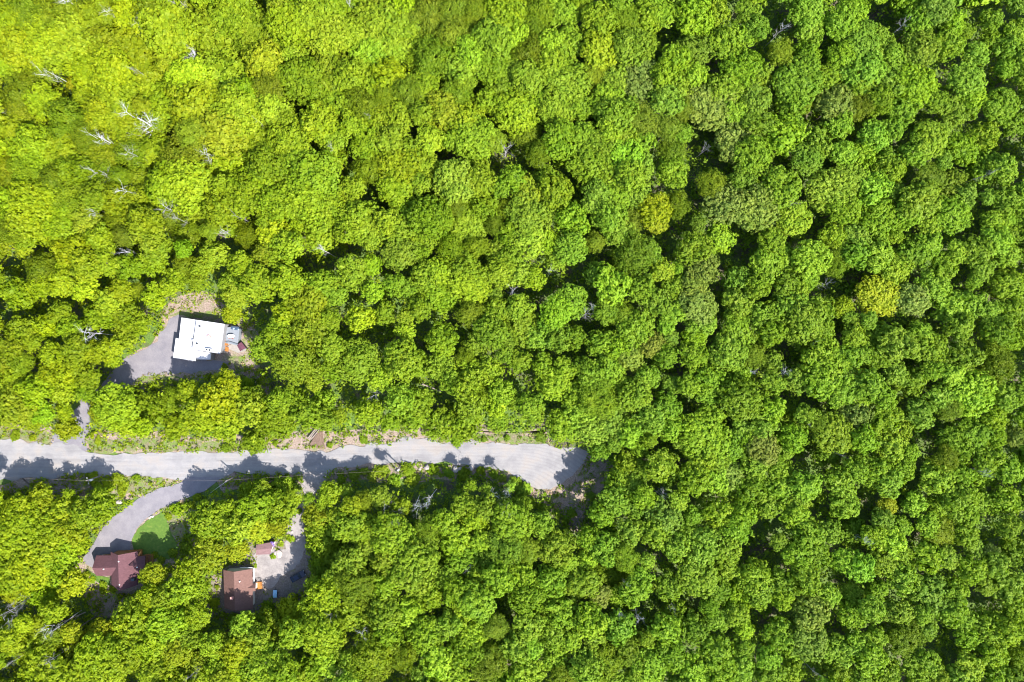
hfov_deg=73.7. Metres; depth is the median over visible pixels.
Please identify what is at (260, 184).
broadleaf tree
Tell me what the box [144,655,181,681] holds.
lime tree
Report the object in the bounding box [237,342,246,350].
garden shed
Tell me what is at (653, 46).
broadleaf tree
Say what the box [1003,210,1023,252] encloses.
broadleaf tree
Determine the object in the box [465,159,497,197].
broadleaf tree
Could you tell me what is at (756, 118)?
broadleaf tree
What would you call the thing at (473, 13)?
fine leaved tree
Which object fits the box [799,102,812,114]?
fine leaved tree
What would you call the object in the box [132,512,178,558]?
lawn
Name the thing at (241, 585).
gabled house
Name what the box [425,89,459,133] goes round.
lime tree
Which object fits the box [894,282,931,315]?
grey green tree
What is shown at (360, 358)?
broadleaf tree
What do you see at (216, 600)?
shrub
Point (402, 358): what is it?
broadleaf tree
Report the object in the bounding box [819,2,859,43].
broadleaf tree
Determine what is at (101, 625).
yellow tree
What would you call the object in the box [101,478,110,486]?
shrub
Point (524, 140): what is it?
fine leaved tree
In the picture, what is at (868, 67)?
broadleaf tree
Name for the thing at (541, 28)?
fine leaved tree
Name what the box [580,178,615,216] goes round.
broadleaf tree
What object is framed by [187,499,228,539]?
broadleaf tree
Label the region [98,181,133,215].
broadleaf tree
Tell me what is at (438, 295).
broadleaf tree
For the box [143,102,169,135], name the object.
broadleaf tree
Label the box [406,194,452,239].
broadleaf tree
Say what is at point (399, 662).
fine leaved tree
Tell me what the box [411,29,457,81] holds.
broadleaf tree
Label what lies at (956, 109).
broadleaf tree
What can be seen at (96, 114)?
broadleaf tree
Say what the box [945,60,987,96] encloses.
broadleaf tree
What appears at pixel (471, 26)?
fine leaved tree
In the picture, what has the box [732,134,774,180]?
broadleaf tree
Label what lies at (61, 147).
broadleaf tree
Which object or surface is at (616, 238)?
broadleaf tree
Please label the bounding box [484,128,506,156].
fine leaved tree
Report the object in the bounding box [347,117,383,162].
broadleaf tree
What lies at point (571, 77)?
broadleaf tree
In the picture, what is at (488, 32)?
broadleaf tree
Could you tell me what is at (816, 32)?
broadleaf tree
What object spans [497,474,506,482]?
shrub
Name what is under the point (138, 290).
fine leaved tree
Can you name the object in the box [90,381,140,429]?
broadleaf tree
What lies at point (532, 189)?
lime tree
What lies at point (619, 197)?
broadleaf tree
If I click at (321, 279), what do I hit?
broadleaf tree
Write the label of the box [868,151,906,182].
broadleaf tree
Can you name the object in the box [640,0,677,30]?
broadleaf tree
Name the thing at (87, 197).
broadleaf tree
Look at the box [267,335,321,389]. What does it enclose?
fine leaved tree
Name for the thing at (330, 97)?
broadleaf tree
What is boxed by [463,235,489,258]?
fine leaved tree
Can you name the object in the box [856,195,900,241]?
broadleaf tree
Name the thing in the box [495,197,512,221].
fine leaved tree
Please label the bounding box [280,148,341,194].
broadleaf tree
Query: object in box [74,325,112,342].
bare tree
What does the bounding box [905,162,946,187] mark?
fine leaved tree
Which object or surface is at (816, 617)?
grey green tree
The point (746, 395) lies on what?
broadleaf tree
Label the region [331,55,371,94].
broadleaf tree
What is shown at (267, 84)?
fine leaved tree
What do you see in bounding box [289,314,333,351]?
broadleaf tree
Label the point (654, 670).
broadleaf tree
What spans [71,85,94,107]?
yellow tree
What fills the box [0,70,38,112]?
fine leaved tree
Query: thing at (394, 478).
slender tree
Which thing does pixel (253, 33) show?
broadleaf tree
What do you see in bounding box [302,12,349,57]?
broadleaf tree
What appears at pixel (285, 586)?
yard
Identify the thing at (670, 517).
broadleaf tree
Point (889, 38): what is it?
broadleaf tree
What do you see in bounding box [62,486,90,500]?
slender tree
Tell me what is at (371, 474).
shrub
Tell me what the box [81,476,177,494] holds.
grass bank
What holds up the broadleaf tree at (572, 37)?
on the ground at (688, 402)
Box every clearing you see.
[75,499,195,617]
[109,291,270,398]
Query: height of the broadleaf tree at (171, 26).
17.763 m
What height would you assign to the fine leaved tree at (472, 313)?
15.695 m
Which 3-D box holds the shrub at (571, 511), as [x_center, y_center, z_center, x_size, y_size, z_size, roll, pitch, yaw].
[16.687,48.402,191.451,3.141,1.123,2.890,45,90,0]
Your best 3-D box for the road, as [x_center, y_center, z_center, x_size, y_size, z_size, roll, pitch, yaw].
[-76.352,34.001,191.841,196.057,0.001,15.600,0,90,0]
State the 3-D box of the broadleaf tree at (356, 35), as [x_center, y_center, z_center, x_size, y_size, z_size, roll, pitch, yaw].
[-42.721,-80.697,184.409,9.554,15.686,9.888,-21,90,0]
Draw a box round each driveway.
[51,314,227,450]
[83,477,219,566]
[253,472,326,588]
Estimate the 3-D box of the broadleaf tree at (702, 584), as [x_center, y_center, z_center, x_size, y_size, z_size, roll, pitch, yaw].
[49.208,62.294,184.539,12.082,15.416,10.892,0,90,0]
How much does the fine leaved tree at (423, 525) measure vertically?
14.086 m
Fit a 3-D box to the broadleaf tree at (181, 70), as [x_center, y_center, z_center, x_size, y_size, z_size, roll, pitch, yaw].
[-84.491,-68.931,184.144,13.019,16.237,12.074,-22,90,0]
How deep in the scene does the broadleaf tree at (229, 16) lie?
178.58 m
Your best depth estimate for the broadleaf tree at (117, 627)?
179.74 m
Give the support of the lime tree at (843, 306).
on the ground at (688, 402)
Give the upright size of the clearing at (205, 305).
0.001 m
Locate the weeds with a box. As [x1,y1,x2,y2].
[0,291,607,619]
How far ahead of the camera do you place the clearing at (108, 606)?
191.97 m
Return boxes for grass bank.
[0,429,52,441]
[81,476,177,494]
[86,438,249,454]
[141,356,249,388]
[160,501,194,540]
[170,309,222,319]
[243,329,258,345]
[469,432,549,444]
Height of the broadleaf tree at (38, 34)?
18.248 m
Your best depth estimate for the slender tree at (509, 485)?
182.10 m
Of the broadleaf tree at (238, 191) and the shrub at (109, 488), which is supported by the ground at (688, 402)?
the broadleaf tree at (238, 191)
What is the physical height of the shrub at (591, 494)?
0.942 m
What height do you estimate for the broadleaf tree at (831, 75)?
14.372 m
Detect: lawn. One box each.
[87,569,109,585]
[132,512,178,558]
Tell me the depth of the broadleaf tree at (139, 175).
182.62 m
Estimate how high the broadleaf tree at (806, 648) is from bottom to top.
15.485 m
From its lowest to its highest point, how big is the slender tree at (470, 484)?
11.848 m
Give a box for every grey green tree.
[587,585,612,608]
[617,56,663,104]
[618,342,644,371]
[639,330,666,358]
[678,287,718,324]
[681,273,710,295]
[683,251,720,283]
[685,82,736,130]
[700,181,745,224]
[712,119,760,165]
[724,460,745,490]
[731,184,780,234]
[744,431,781,465]
[791,592,832,632]
[814,83,855,120]
[831,399,874,430]
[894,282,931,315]
[981,543,1001,559]
[1005,426,1023,450]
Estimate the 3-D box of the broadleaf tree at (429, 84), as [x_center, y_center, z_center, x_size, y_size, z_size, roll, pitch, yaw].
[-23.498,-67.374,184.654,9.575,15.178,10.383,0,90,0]
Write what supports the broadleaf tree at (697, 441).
on the ground at (688, 402)
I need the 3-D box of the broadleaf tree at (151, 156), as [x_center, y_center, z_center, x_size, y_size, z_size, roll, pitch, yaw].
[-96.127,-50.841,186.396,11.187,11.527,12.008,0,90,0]
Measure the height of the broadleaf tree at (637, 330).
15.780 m
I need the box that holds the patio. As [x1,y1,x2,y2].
[225,327,241,344]
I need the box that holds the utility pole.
[86,475,102,483]
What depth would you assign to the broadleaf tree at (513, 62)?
179.77 m
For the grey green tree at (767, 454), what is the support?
on the ground at (688, 402)
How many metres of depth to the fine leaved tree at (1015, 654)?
180.60 m
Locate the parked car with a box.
[290,570,305,582]
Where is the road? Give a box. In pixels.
[0,436,587,489]
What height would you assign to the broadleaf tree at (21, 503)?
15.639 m
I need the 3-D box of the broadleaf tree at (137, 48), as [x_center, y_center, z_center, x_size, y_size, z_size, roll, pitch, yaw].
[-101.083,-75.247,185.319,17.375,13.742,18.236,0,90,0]
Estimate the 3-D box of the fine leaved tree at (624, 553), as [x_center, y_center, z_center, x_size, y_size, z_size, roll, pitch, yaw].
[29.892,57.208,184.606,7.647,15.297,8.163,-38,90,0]
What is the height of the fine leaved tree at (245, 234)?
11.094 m
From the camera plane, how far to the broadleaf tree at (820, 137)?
178.68 m
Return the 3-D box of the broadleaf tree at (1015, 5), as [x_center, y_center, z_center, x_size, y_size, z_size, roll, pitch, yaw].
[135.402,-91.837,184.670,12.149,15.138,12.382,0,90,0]
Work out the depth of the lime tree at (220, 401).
177.46 m
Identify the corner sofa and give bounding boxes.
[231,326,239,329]
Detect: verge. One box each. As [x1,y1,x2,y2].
[0,422,552,453]
[0,475,182,500]
[217,463,570,528]
[537,456,612,532]
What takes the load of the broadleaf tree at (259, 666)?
on the ground at (688, 402)
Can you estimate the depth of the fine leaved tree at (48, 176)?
177.42 m
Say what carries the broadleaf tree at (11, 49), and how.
on the ground at (688, 402)
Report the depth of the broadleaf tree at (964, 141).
179.74 m
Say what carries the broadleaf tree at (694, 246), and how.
on the ground at (688, 402)
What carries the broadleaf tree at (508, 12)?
on the ground at (688, 402)
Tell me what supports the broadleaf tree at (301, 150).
on the ground at (688, 402)
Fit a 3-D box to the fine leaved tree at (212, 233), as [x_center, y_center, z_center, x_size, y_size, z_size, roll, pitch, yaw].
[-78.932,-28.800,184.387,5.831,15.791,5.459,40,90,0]
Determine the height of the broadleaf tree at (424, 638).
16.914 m
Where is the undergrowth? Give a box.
[0,0,1023,681]
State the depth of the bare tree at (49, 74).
178.02 m
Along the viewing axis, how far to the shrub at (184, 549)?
190.77 m
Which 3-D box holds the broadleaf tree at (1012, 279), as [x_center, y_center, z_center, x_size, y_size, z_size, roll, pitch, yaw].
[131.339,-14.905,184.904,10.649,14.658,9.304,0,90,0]
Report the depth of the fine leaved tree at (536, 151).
178.02 m
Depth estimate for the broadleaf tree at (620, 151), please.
177.60 m
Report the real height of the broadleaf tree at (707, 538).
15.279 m
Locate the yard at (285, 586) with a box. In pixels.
[204,483,318,619]
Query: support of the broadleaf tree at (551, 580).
on the ground at (688, 402)
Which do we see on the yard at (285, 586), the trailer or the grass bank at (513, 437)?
the trailer
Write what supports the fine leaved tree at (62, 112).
on the ground at (688, 402)
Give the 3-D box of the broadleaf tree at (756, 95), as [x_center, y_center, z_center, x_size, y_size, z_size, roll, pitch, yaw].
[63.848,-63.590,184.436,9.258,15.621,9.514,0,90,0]
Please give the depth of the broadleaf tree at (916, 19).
178.90 m
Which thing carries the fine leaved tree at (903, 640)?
on the ground at (688, 402)
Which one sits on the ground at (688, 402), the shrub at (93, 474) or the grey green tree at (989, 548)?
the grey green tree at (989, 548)
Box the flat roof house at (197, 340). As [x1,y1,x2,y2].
[173,318,229,360]
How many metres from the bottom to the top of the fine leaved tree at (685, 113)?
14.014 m
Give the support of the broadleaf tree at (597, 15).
on the ground at (688, 402)
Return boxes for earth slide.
[309,429,325,448]
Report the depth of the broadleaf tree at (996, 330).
177.24 m
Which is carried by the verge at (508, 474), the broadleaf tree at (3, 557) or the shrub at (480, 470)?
the shrub at (480, 470)
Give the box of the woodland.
[0,0,1023,681]
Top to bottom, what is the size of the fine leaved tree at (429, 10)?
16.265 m
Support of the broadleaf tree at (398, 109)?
on the ground at (688, 402)
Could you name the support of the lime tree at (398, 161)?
on the ground at (688, 402)
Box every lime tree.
[0,382,48,428]
[0,586,28,607]
[11,241,48,257]
[69,630,87,653]
[137,561,169,591]
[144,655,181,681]
[161,637,193,666]
[195,377,240,423]
[210,367,241,393]
[220,306,243,324]
[224,539,250,561]
[247,518,271,543]
[266,517,288,537]
[276,592,303,623]
[300,501,328,528]
[368,56,410,89]
[376,146,420,185]
[420,24,437,41]
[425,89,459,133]
[509,172,540,207]
[643,207,669,234]
[831,295,855,318]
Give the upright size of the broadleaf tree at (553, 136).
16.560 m
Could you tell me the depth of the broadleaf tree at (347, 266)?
178.13 m
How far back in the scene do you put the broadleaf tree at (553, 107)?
178.31 m
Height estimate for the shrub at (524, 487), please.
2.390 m
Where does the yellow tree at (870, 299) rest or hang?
on the ground at (688, 402)
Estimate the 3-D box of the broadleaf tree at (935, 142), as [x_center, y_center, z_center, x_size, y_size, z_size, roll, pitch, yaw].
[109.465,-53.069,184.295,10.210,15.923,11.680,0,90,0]
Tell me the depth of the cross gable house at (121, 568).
187.86 m
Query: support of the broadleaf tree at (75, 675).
on the ground at (688, 402)
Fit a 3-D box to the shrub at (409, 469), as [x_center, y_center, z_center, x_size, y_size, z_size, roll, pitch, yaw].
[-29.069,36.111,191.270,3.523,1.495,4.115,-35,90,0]
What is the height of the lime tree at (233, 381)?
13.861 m
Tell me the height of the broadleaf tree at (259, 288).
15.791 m
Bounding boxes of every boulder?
[276,550,281,557]
[453,466,457,472]
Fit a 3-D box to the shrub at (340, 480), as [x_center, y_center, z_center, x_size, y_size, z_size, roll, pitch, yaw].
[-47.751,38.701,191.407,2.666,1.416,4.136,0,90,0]
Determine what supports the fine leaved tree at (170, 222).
on the ground at (688, 402)
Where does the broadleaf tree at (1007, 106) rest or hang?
on the ground at (688, 402)
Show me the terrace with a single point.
(235, 348)
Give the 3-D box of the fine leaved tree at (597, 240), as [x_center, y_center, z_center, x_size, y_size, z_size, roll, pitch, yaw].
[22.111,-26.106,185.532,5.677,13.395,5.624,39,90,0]
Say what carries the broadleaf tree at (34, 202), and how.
on the ground at (688, 402)
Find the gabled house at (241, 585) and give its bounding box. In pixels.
[223,567,262,610]
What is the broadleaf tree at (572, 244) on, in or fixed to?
on the ground at (688, 402)
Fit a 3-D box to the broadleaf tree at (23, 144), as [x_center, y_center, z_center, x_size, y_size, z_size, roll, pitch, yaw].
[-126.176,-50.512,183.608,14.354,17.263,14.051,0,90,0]
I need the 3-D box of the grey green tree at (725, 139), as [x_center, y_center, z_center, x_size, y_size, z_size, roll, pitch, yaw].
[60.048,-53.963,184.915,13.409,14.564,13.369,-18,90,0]
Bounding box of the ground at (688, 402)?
[0,0,1023,681]
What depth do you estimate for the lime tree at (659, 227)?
179.53 m
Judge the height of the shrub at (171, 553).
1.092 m
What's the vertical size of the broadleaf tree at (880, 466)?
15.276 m
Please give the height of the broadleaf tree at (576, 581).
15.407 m
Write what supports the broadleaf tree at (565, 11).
on the ground at (688, 402)
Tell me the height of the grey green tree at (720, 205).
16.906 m
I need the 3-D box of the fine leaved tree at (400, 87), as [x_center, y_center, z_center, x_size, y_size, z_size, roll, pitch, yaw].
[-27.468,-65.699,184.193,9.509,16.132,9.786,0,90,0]
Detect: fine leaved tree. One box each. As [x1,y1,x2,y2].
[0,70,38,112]
[0,157,31,190]
[0,218,23,244]
[2,90,40,128]
[3,350,42,379]
[4,0,47,30]
[5,151,42,185]
[13,55,58,87]
[23,252,56,281]
[32,0,87,31]
[37,162,65,197]
[42,96,89,142]
[49,179,81,213]
[67,118,102,152]
[72,0,118,31]
[88,159,112,190]
[101,213,129,238]
[105,164,131,187]
[112,133,153,168]
[112,225,133,247]
[129,281,144,299]
[154,386,182,414]
[157,125,211,182]
[160,203,188,235]
[170,217,204,245]
[171,255,195,278]
[174,114,206,150]
[199,220,232,241]
[233,220,259,249]
[251,69,283,101]
[258,119,271,127]
[267,63,284,87]
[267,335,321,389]
[328,605,341,627]
[333,567,375,606]
[339,86,382,120]
[342,625,396,681]
[348,595,372,618]
[351,150,381,185]
[355,488,373,511]
[359,656,393,681]
[370,82,394,108]
[388,639,420,673]
[390,72,423,107]
[405,0,444,36]
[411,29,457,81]
[414,514,438,545]
[431,14,471,51]
[435,0,466,24]
[435,232,468,262]
[441,71,474,104]
[444,198,467,218]
[452,297,486,328]
[454,347,474,363]
[461,0,488,26]
[463,20,477,34]
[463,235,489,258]
[468,644,508,681]
[477,530,526,572]
[480,609,509,641]
[483,214,504,236]
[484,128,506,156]
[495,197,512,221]
[507,121,543,155]
[511,32,542,64]
[518,536,542,565]
[522,0,556,28]
[524,11,551,48]
[525,138,551,168]
[549,659,578,681]
[577,378,620,419]
[583,63,609,90]
[585,230,606,252]
[588,642,625,681]
[593,561,628,586]
[606,624,644,669]
[608,300,633,326]
[611,228,655,276]
[612,5,640,29]
[613,542,640,572]
[623,206,642,233]
[628,100,660,137]
[652,113,683,143]
[654,138,687,161]
[668,189,692,220]
[673,96,698,122]
[694,168,726,198]
[743,344,765,369]
[766,36,793,66]
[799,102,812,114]
[806,413,828,431]
[824,247,852,278]
[849,90,874,123]
[880,618,926,658]
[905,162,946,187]
[911,515,956,547]
[920,444,959,472]
[937,400,962,420]
[976,350,1017,385]
[980,340,1011,357]
[1006,643,1023,673]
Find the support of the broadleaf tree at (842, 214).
on the ground at (688, 402)
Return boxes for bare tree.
[0,605,23,627]
[32,63,66,81]
[41,610,81,639]
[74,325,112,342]
[80,165,108,179]
[82,128,112,144]
[133,112,170,137]
[156,199,187,219]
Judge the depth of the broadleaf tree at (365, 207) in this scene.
177.80 m
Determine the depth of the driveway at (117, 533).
191.82 m
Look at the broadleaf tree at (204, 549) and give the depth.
180.50 m
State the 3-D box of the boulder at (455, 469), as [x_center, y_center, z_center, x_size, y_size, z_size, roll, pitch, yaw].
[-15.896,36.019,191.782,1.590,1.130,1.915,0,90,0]
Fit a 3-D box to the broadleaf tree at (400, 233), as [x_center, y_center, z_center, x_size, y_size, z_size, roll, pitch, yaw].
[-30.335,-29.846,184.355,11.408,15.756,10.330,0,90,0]
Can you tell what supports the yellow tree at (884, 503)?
on the ground at (688, 402)
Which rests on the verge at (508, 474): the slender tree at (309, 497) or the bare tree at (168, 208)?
the slender tree at (309, 497)
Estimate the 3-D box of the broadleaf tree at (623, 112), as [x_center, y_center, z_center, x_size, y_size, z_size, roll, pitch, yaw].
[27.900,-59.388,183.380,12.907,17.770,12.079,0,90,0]
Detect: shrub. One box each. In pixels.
[9,429,20,441]
[28,434,36,440]
[85,471,99,485]
[89,575,95,583]
[93,482,101,490]
[94,435,101,446]
[99,581,106,592]
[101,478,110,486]
[102,483,112,492]
[109,586,116,592]
[110,472,124,485]
[117,484,127,499]
[118,479,129,487]
[131,473,140,482]
[148,382,157,390]
[151,551,158,559]
[157,556,165,564]
[163,563,171,571]
[164,512,171,520]
[166,502,184,517]
[167,548,177,558]
[179,540,193,557]
[182,499,190,510]
[192,493,200,500]
[206,597,219,608]
[220,443,231,452]
[228,612,237,619]
[261,600,274,611]
[269,553,275,559]
[286,534,295,542]
[327,441,332,447]
[337,472,345,485]
[348,470,360,481]
[356,467,369,475]
[360,435,367,443]
[367,470,376,482]
[374,465,389,478]
[402,463,414,476]
[406,473,421,485]
[426,463,438,476]
[443,468,452,477]
[451,433,464,448]
[456,466,471,481]
[476,466,484,473]
[481,436,486,441]
[490,470,498,478]
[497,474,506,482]
[504,434,509,440]
[509,476,521,491]
[515,481,532,498]
[535,432,547,443]
[535,503,550,511]
[561,515,569,526]
[567,506,577,517]
[587,491,595,499]
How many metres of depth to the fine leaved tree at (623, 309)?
178.61 m
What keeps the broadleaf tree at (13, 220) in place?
on the ground at (688, 402)
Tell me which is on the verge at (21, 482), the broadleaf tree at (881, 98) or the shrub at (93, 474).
the shrub at (93, 474)
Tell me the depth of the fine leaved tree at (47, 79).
181.56 m
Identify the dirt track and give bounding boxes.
[568,501,582,528]
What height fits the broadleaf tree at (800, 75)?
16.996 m
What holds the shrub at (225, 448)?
on the verge at (296, 441)
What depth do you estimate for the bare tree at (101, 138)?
177.35 m
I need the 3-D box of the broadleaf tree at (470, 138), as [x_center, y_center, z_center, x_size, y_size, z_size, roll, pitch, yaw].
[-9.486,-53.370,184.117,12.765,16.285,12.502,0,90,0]
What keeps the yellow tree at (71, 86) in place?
on the ground at (688, 402)
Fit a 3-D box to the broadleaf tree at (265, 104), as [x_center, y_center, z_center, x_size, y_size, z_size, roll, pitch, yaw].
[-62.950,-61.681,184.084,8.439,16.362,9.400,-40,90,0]
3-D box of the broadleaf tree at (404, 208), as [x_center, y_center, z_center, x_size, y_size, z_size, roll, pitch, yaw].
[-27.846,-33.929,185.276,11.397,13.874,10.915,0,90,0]
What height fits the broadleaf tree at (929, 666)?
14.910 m
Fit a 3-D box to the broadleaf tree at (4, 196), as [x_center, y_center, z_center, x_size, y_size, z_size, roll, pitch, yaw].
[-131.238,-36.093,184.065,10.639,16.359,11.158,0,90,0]
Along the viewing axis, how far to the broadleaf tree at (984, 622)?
178.92 m
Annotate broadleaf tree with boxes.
[0,0,27,36]
[0,21,38,70]
[0,56,24,81]
[0,111,38,156]
[0,185,21,219]
[0,209,45,242]
[0,240,13,261]
[0,491,43,535]
[0,510,45,557]
[0,541,16,575]
[0,560,24,595]
[3,122,56,173]
[7,175,60,222]
[8,551,53,590]
[18,537,65,569]
[20,13,62,69]
[20,79,67,125]
[34,513,67,548]
[37,12,96,78]
[38,201,81,239]
[38,495,73,525]
[43,132,76,164]
[46,538,79,570]
[47,234,92,265]
[52,153,96,187]
[61,46,95,90]
[67,651,97,681]
[73,130,117,168]
[73,632,114,679]
[74,178,107,213]
[82,23,128,67]
[82,95,117,130]
[86,43,136,93]
[88,78,141,119]
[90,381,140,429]
[93,651,128,681]
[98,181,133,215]
[102,108,146,145]
[107,26,162,93]
[110,0,145,36]
[110,590,161,646]
[111,615,137,639]
[120,184,149,227]
[124,166,151,192]
[126,203,168,241]
[129,0,182,26]
[132,62,164,96]
[134,388,167,426]
[136,0,199,58]
[139,131,170,171]
[140,77,175,128]
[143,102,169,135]
[143,193,171,216]
[143,602,198,643]
[144,160,184,207]
[163,53,213,95]
[163,74,222,133]
[165,156,216,215]
[178,397,216,436]
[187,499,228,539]
[188,535,226,575]
[190,0,239,58]
[190,48,255,101]
[194,98,254,160]
[199,192,239,230]
[206,141,248,176]
[208,0,261,39]
[208,81,263,137]
[211,413,243,441]
[219,169,261,220]
[230,3,274,56]
[232,487,274,524]
[234,263,275,303]
[235,620,277,661]
[236,163,282,193]
[237,641,291,681]
[241,37,283,79]
[242,125,270,150]
[243,136,288,184]
[253,179,295,223]
[255,92,289,122]
[257,395,298,439]
[262,0,312,48]
[263,117,309,159]
[274,56,325,105]
[278,175,332,227]
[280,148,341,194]
[280,279,329,326]
[281,135,312,169]
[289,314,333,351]
[293,0,335,34]
[294,99,338,144]
[297,610,346,657]
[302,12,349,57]
[303,269,340,304]
[303,522,343,559]
[311,49,353,101]
[313,190,350,230]
[314,79,347,117]
[318,118,348,155]
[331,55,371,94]
[331,510,370,544]
[333,206,369,244]
[334,15,364,52]
[334,253,369,292]
[334,337,383,386]
[341,200,378,235]
[345,0,367,20]
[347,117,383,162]
[348,1,392,40]
[348,32,385,68]
[355,213,383,250]
[363,0,422,61]
[364,102,396,136]
[366,596,401,629]
[370,124,411,156]
[370,518,417,565]
[376,168,411,207]
[377,209,413,244]
[380,97,413,132]
[380,238,418,272]
[384,337,426,382]
[385,537,439,591]
[387,0,422,26]
[389,194,418,220]
[405,220,443,249]
[405,615,443,654]
[406,66,440,102]
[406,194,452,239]
[408,258,442,293]
[414,123,446,155]
[423,348,456,382]
[424,281,460,314]
[424,320,459,352]
[430,157,474,206]
[441,52,482,90]
[442,537,484,577]
[445,632,487,669]
[446,99,485,133]
[446,249,481,280]
[446,269,492,304]
[447,199,487,247]
[453,33,484,70]
[454,114,499,159]
[456,580,496,623]
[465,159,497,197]
[465,192,500,224]
[471,15,515,61]
[472,314,509,350]
[473,49,512,87]
[475,0,529,36]
[479,297,510,323]
[483,256,517,289]
[489,86,539,138]
[491,498,534,545]
[493,52,521,84]
[498,19,528,53]
[503,190,556,237]
[504,309,544,349]
[507,581,545,616]
[507,655,546,681]
[511,58,546,97]
[511,225,547,260]
[534,48,568,85]
[534,366,571,401]
[535,86,574,126]
[535,170,573,211]
[536,561,569,597]
[537,527,576,568]
[537,618,571,651]
[539,293,572,328]
[541,117,577,165]
[543,41,575,68]
[543,58,594,102]
[545,404,579,441]
[546,0,580,29]
[553,21,585,58]
[553,199,590,236]
[553,232,588,265]
[556,283,589,320]
[563,566,603,599]
[567,644,607,681]
[569,599,610,640]
[573,413,608,446]
[574,146,616,191]
[578,358,609,397]
[580,0,619,40]
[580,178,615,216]
[584,329,616,360]
[586,129,618,159]
[589,196,628,238]
[592,261,633,306]
[594,93,641,135]
[596,63,628,89]
[596,404,631,440]
[600,217,636,247]
[607,181,634,209]
[609,138,644,170]
[610,26,651,67]
[612,376,652,412]
[613,159,646,196]
[615,307,654,348]
[619,131,657,156]
[625,180,651,210]
[628,272,656,304]
[631,0,662,35]
[631,399,670,436]
[631,645,669,681]
[635,30,660,62]
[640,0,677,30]
[640,495,683,535]
[646,82,686,116]
[649,57,682,90]
[655,154,689,189]
[671,70,693,97]
[672,230,715,269]
[673,0,718,38]
[674,32,715,65]
[676,558,720,598]
[678,412,732,460]
[686,522,724,567]
[705,70,746,102]
[707,21,747,59]
[708,333,749,371]
[715,321,757,358]
[717,45,764,92]
[717,376,763,421]
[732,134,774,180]
[733,471,770,507]
[734,556,773,595]
[739,81,771,113]
[741,104,776,141]
[748,243,784,285]
[757,165,802,211]
[762,112,811,157]
[770,52,823,102]
[772,405,801,440]
[774,83,811,116]
[775,200,813,238]
[780,301,823,344]
[785,0,827,32]
[786,143,824,177]
[788,624,829,662]
[791,239,832,280]
[793,18,825,45]
[797,122,834,158]
[799,335,851,384]
[802,166,856,216]
[812,61,843,95]
[812,411,853,453]
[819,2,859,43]
[820,632,859,668]
[822,194,862,225]
[823,39,855,69]
[827,372,862,409]
[835,0,871,24]
[835,161,869,191]
[837,49,886,93]
[843,18,880,54]
[855,118,892,152]
[855,169,897,208]
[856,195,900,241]
[861,452,895,488]
[866,83,894,118]
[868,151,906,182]
[871,23,897,61]
[876,249,914,285]
[876,321,919,363]
[879,42,907,76]
[879,65,913,98]
[890,0,925,20]
[890,195,920,230]
[892,61,940,109]
[896,3,935,41]
[898,177,942,223]
[900,647,944,681]
[901,29,941,67]
[905,571,951,619]
[906,327,948,364]
[910,0,954,29]
[910,118,949,159]
[934,194,973,235]
[935,91,978,128]
[936,166,968,198]
[937,481,979,522]
[942,131,980,166]
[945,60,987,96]
[948,369,997,417]
[951,416,995,450]
[964,149,1002,189]
[967,87,1021,125]
[970,607,1002,647]
[971,313,1016,348]
[979,33,1023,67]
[979,268,1023,301]
[995,45,1023,88]
[999,0,1023,14]
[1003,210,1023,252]
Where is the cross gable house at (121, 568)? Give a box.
[92,549,153,590]
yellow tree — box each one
[59,614,97,643]
[66,75,76,90]
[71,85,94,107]
[87,617,113,638]
[219,635,250,672]
[339,496,362,515]
[579,29,618,71]
[637,191,672,227]
[854,274,900,317]
[866,496,897,514]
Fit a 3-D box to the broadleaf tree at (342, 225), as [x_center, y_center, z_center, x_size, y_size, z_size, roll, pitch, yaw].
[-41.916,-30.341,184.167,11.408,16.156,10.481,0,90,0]
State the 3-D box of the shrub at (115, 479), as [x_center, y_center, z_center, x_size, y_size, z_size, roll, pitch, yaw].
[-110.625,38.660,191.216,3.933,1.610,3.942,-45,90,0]
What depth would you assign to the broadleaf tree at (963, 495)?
177.98 m
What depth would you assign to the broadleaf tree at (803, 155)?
177.91 m
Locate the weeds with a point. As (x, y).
(5, 492)
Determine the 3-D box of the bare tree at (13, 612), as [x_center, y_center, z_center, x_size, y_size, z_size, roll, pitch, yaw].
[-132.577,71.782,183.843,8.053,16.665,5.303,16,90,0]
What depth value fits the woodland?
178.76 m
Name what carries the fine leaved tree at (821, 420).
on the ground at (688, 402)
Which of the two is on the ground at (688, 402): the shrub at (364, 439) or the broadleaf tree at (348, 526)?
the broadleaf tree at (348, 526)
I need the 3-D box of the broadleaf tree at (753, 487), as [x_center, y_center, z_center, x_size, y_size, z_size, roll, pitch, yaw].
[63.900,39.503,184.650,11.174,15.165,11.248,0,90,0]
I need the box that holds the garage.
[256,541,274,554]
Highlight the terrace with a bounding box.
[227,342,245,352]
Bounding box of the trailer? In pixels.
[273,587,277,597]
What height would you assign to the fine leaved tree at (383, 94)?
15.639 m
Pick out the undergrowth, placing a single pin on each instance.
(608, 328)
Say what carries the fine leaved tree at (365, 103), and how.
on the ground at (688, 402)
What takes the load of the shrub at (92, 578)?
on the clearing at (108, 606)
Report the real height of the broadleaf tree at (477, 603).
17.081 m
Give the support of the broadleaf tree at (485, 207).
on the ground at (688, 402)
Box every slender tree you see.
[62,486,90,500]
[253,479,273,493]
[302,491,316,505]
[314,501,327,510]
[341,483,353,497]
[388,472,403,486]
[464,477,477,490]
[478,481,491,494]
[503,479,516,493]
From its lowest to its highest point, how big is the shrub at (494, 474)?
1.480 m
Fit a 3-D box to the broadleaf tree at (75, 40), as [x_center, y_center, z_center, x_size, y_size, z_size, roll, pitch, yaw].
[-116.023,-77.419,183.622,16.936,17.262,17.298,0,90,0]
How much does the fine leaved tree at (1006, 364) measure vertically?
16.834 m

